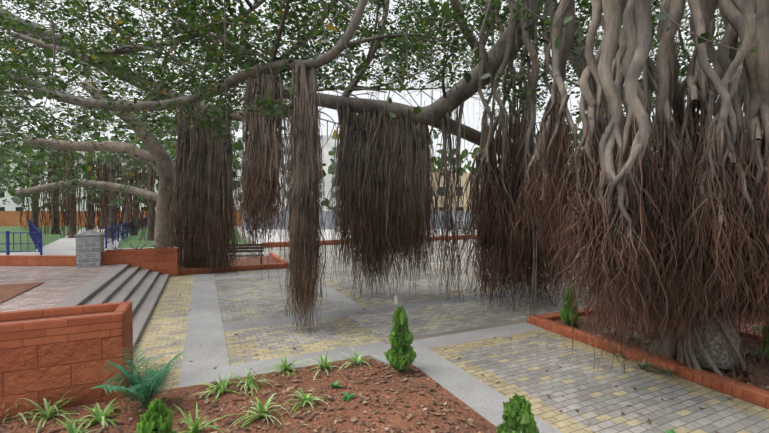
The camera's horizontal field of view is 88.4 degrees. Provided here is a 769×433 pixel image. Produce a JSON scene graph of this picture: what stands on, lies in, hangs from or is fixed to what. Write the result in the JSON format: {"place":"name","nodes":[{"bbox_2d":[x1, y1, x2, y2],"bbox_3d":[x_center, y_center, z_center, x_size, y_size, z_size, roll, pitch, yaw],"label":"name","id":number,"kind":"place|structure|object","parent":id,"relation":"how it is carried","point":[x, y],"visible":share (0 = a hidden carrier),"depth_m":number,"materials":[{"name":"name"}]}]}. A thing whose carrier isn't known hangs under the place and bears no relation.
{"place":"outdoors","nodes":[
{"label":"outdoors","id":0,"kind":"place"},
{"bbox_2d":[36,226,121,251],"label":"path","id":1,"kind":"structure","parent":0,"point":[64,243],"depth_m":25.18,"materials":[{"name":"grey concrete"}]},
{"bbox_2d":[0,146,170,210],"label":"white building","id":2,"kind":"structure","parent":0,"point":[12,206],"depth_m":69.05,"materials":[{"name":"white paint"}]},
{"bbox_2d":[0,247,183,254],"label":"gravel apron","id":3,"kind":"object","parent":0,"point":[69,252],"depth_m":20.38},
{"bbox_2d":[0,255,75,265],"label":"back wall","id":4,"kind":"structure","parent":3,"relation":"on","point":[37,260],"depth_m":12.62,"materials":[{"name":"brick"}]},
{"bbox_2d":[0,226,246,252],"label":"lawn","id":5,"kind":"structure","parent":0,"point":[49,238],"depth_m":29.11,"materials":[{"name":"green plant"}]},
{"bbox_2d":[0,231,39,254],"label":"railing","id":6,"kind":"object","parent":5,"relation":"on","point":[7,243],"visible":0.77,"depth_m":19.25,"materials":[{"name":"metal"}]},
{"bbox_2d":[29,221,42,254],"bbox_3d":[-23.838,1.139,26.832,0.090,1.250,20.600,-1,2,-43],"label":"railing","id":7,"kind":"object","parent":5,"relation":"on","point":[33,227],"visible":0.9,"depth_m":22.66,"materials":[{"name":"blue metal"}]},
{"bbox_2d":[0,211,241,225],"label":"compound wall","id":8,"kind":"structure","parent":5,"relation":"on","point":[9,218],"depth_m":49.27,"materials":[{"name":"brick"}]},
{"bbox_2d":[105,217,147,247],"bbox_3d":[-23.036,0.902,36.554,0.090,1.250,30.565,-1,2,-27],"label":"railing","id":9,"kind":"object","parent":5,"relation":"on","point":[110,233],"visible":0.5,"depth_m":27.03,"materials":[{"name":"blue metal"}]},
{"bbox_2d":[0,355,496,432],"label":"soil","id":10,"kind":"structure","parent":0,"point":[413,398],"depth_m":4.73,"materials":[{"name":"brown soil"}]},
{"bbox_2d":[370,347,397,365],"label":"concrete path","id":11,"kind":"structure","parent":10,"relation":"on","point":[381,354],"depth_m":6.21,"materials":[{"name":"concrete"}]},
{"bbox_2d":[11,230,540,348],"bbox_3d":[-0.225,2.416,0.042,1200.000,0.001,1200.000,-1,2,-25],"label":"ground","id":12,"kind":"structure","parent":0,"point":[459,331],"depth_m":7.79,"materials":[{"name":"grey concrete"}]},
{"bbox_2d":[0,301,132,418],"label":"brick planter","id":13,"kind":"object","parent":12,"relation":"on","point":[54,355],"visible":0.81,"depth_m":4.72,"materials":[{"name":"brick"}]},
{"bbox_2d":[50,264,168,349],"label":"steps","id":14,"kind":"structure","parent":12,"relation":"on","point":[140,289],"depth_m":9.74,"materials":[{"name":"concrete"}]},
{"bbox_2d":[102,247,178,276],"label":"brick wall","id":15,"kind":"structure","parent":12,"relation":"on","point":[163,260],"depth_m":13.43,"materials":[{"name":"red brick"},{"name":"soil"}]},
{"bbox_2d":[125,275,193,396],"bbox_3d":[-4.720,2.199,8.649,0.770,0.001,11.400,-1,2,-25],"label":"yellow strip","id":16,"kind":"object","parent":12,"relation":"on","point":[160,334],"visible":0.33,"depth_m":7.70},
{"bbox_2d":[179,274,230,387],"bbox_3d":[-4.180,2.182,9.172,0.650,0.001,10.900,-1,2,-25],"label":"concrete path strip","id":17,"kind":"object","parent":12,"relation":"on","point":[209,354],"visible":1,"depth_m":7.17,"materials":[{"name":"concrete"}]},
{"bbox_2d":[178,253,288,274],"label":"bed kerb","id":18,"kind":"structure","parent":12,"relation":"on","point":[279,265],"depth_m":14.94,"materials":[{"name":"brick"}]},
{"bbox_2d":[194,256,278,265],"bbox_3d":[-6.401,1.964,16.568,3.800,0.001,3.800,-1,2,-25],"label":"soil bed","id":19,"kind":"object","parent":12,"relation":"on","point":[243,260],"visible":0.2,"depth_m":17.12,"materials":[{"name":"brown soil"}]},
{"bbox_2d":[229,244,263,263],"bbox_3d":[-5.767,1.543,15.792,1.800,0.880,0.520,0,1,-17],"label":"bench","id":20,"kind":"object","parent":19,"relation":"on","point":[261,247],"visible":0.44,"depth_m":16.05,"materials":[{"name":"paint"}]},
{"bbox_2d":[161,135,354,210],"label":"white building","id":21,"kind":"structure","parent":12,"relation":"on","point":[326,149],"depth_m":86.29,"materials":[{"name":"white paint"}]},
{"bbox_2d":[229,342,388,378],"bbox_3d":[-1.090,2.252,6.285,2.550,0.001,0.530,-1,2,-25],"label":"concrete path strip","id":22,"kind":"object","parent":12,"relation":"on","point":[259,367],"visible":0.8,"depth_m":6.23,"materials":[{"name":"concrete"}]},
{"bbox_2d":[262,235,475,247],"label":"wall","id":23,"kind":"structure","parent":12,"relation":"on","point":[327,242],"depth_m":24.74,"materials":[{"name":"brick"}]},
{"bbox_2d":[0,263,767,432],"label":"fallen twigs","id":24,"kind":"object","parent":12,"relation":"on","point":[369,378],"visible":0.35,"depth_m":5.08,"materials":[{"name":"brown wood"}]},
{"bbox_2d":[1,286,768,432],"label":"garden plants","id":25,"kind":"object","parent":12,"relation":"on","point":[517,416],"visible":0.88,"depth_m":4.62,"materials":[{"name":"green plant"}]},
{"bbox_2d":[423,173,480,210],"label":"cream building","id":26,"kind":"structure","parent":12,"relation":"on","point":[464,176],"depth_m":59.01,"materials":[{"name":"beige paint"}]},
{"bbox_2d":[387,340,561,432],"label":"concrete walkway","id":27,"kind":"structure","parent":12,"relation":"on","point":[485,401],"depth_m":5.26,"materials":[{"name":"concrete"}]},
{"bbox_2d":[416,322,542,348],"bbox_3d":[1.982,2.222,7.528,2.930,0.001,0.480,-1,2,-25],"label":"concrete path strip","id":28,"kind":"object","parent":12,"relation":"on","point":[450,339],"visible":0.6,"depth_m":7.39,"materials":[{"name":"concrete"}]},
{"bbox_2d":[430,329,768,432],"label":"panel","id":29,"kind":"object","parent":12,"relation":"on","point":[597,405],"visible":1,"depth_m":5.18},
{"bbox_2d":[527,305,768,408],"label":"bed kerb","id":30,"kind":"structure","parent":12,"relation":"on","point":[743,391],"depth_m":5.93,"materials":[{"name":"brick"}]},
{"bbox_2d":[237,226,476,243],"bbox_3d":[1.869,1.252,47.390,36.600,0.001,35.700,-1,2,-25],"label":"pale court","id":31,"kind":"object","parent":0,"point":[277,235],"depth_m":34.41,"materials":[{"name":"concrete"}]},
{"bbox_2d":[242,211,570,229],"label":"boundary wall","id":32,"kind":"structure","parent":31,"relation":"on","point":[326,224],"depth_m":42.12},
{"bbox_2d":[0,0,755,172],"label":"sky","id":33,"kind":"structure","parent":0,"point":[477,108],"materials":[{"name":"white"}]},
{"bbox_2d":[214,238,606,341],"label":"court paving","id":34,"kind":"structure","parent":0,"point":[262,298],"depth_m":9.67,"materials":[{"name":"grey concrete"}]},
{"bbox_2d":[224,316,382,364],"bbox_3d":[-1.676,2.224,7.584,2.570,0.001,2.320,-1,2,-25],"label":"panel","id":35,"kind":"object","parent":34,"relation":"on","point":[340,333],"visible":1,"depth_m":7.18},
{"bbox_2d":[313,276,362,309],"bbox_3d":[-1.868,2.119,11.754,0.550,0.001,5.340,-1,2,-25],"label":"divider strip","id":36,"kind":"object","parent":34,"relation":"on","point":[333,295],"visible":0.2,"depth_m":10.37,"materials":[{"name":"concrete"}]},
{"bbox_2d":[214,259,480,279],"bbox_3d":[-0.502,2.024,15.651,11.450,0.001,0.600,-1,2,-25],"label":"strip","id":37,"kind":"object","parent":34,"relation":"on","point":[264,275],"depth_m":14.16,"materials":[{"name":"concrete"}]},
{"bbox_2d":[0,253,768,432],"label":"leaf litter","id":38,"kind":"object","parent":34,"relation":"on","point":[409,416],"visible":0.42,"depth_m":4.94,"materials":[{"name":"brown plant"}]},
{"bbox_2d":[222,288,555,331],"bbox_3d":[0.837,2.170,9.752,8.950,0.001,0.560,-1,2,-25],"label":"paving strip","id":39,"kind":"object","parent":34,"relation":"on","point":[286,320],"visible":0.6,"depth_m":9.09,"materials":[{"name":"concrete"}]},
{"bbox_2d":[393,296,398,307],"bbox_3d":[0.245,1.924,8.174,0.124,0.572,0.124,-1,2,-25],"label":"garden light","id":40,"kind":"object","parent":34,"relation":"on","point":[396,300],"visible":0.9,"depth_m":8.14,"materials":[{"name":"silver metal"}]},
{"bbox_2d":[313,265,527,306],"bbox_3d":[0.790,2.093,12.999,5.320,0.001,5.300,-1,2,-25],"label":"panel","id":41,"kind":"object","parent":34,"relation":"on","point":[404,294],"visible":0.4,"depth_m":11.95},
{"bbox_2d":[555,300,768,390],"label":"soil","id":42,"kind":"structure","parent":0,"point":[721,370],"depth_m":6.90,"materials":[{"name":"brown soil"}]},
{"bbox_2d":[0,0,755,430],"bbox_3d":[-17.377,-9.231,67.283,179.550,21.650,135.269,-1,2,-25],"label":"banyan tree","id":43,"kind":"object","parent":42,"relation":"on","point":[446,10],"depth_m":9.51,"materials":[{"name":"green plant"}]},
{"bbox_2d":[7,0,718,265],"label":"leaves","id":44,"kind":"object","parent":43,"relation":"hanging from","point":[317,76],"visible":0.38,"depth_m":8.77,"materials":[{"name":"green plant"}]},
{"bbox_2d":[19,0,768,401],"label":"aerial roots","id":45,"kind":"object","parent":43,"relation":"hanging from","point":[663,216],"visible":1,"depth_m":6.72,"materials":[{"name":"brown plant"}]},
{"bbox_2d":[684,309,740,368],"bbox_3d":[4.753,1.715,5.751,0.656,0.823,0.549,-1,2,-25],"label":"boulder","id":46,"kind":"object","parent":42,"relation":"on","point":[714,344],"visible":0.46,"depth_m":5.54,"materials":[{"name":"grey stone"}]},
{"bbox_2d":[679,308,746,376],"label":"roots","id":47,"kind":"object","parent":46,"relation":"attached to","point":[688,348],"visible":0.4,"depth_m":5.56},
{"bbox_3d":[-14.506,1.939,9.038,13.580,0.516,15.300,-1,2,-25],"label":"platform body","id":48,"kind":"object","parent":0,"visible":0},
{"bbox_2d":[0,265,113,311],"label":"platform paving","id":49,"kind":"structure","parent":48,"relation":"on","point":[58,284],"depth_m":10.04,"materials":[{"name":"grey stone"}]},
{"bbox_2d":[0,282,42,302],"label":"inlay","id":50,"kind":"object","parent":49,"relation":"on","point":[8,291],"visible":1,"depth_m":8.97,"materials":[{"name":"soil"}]},
{"bbox_2d":[74,229,105,266],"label":"stone pillar","id":51,"kind":"structure","parent":49,"relation":"on","point":[90,248],"depth_m":12.54,"materials":[{"name":"stone"}]}
]}

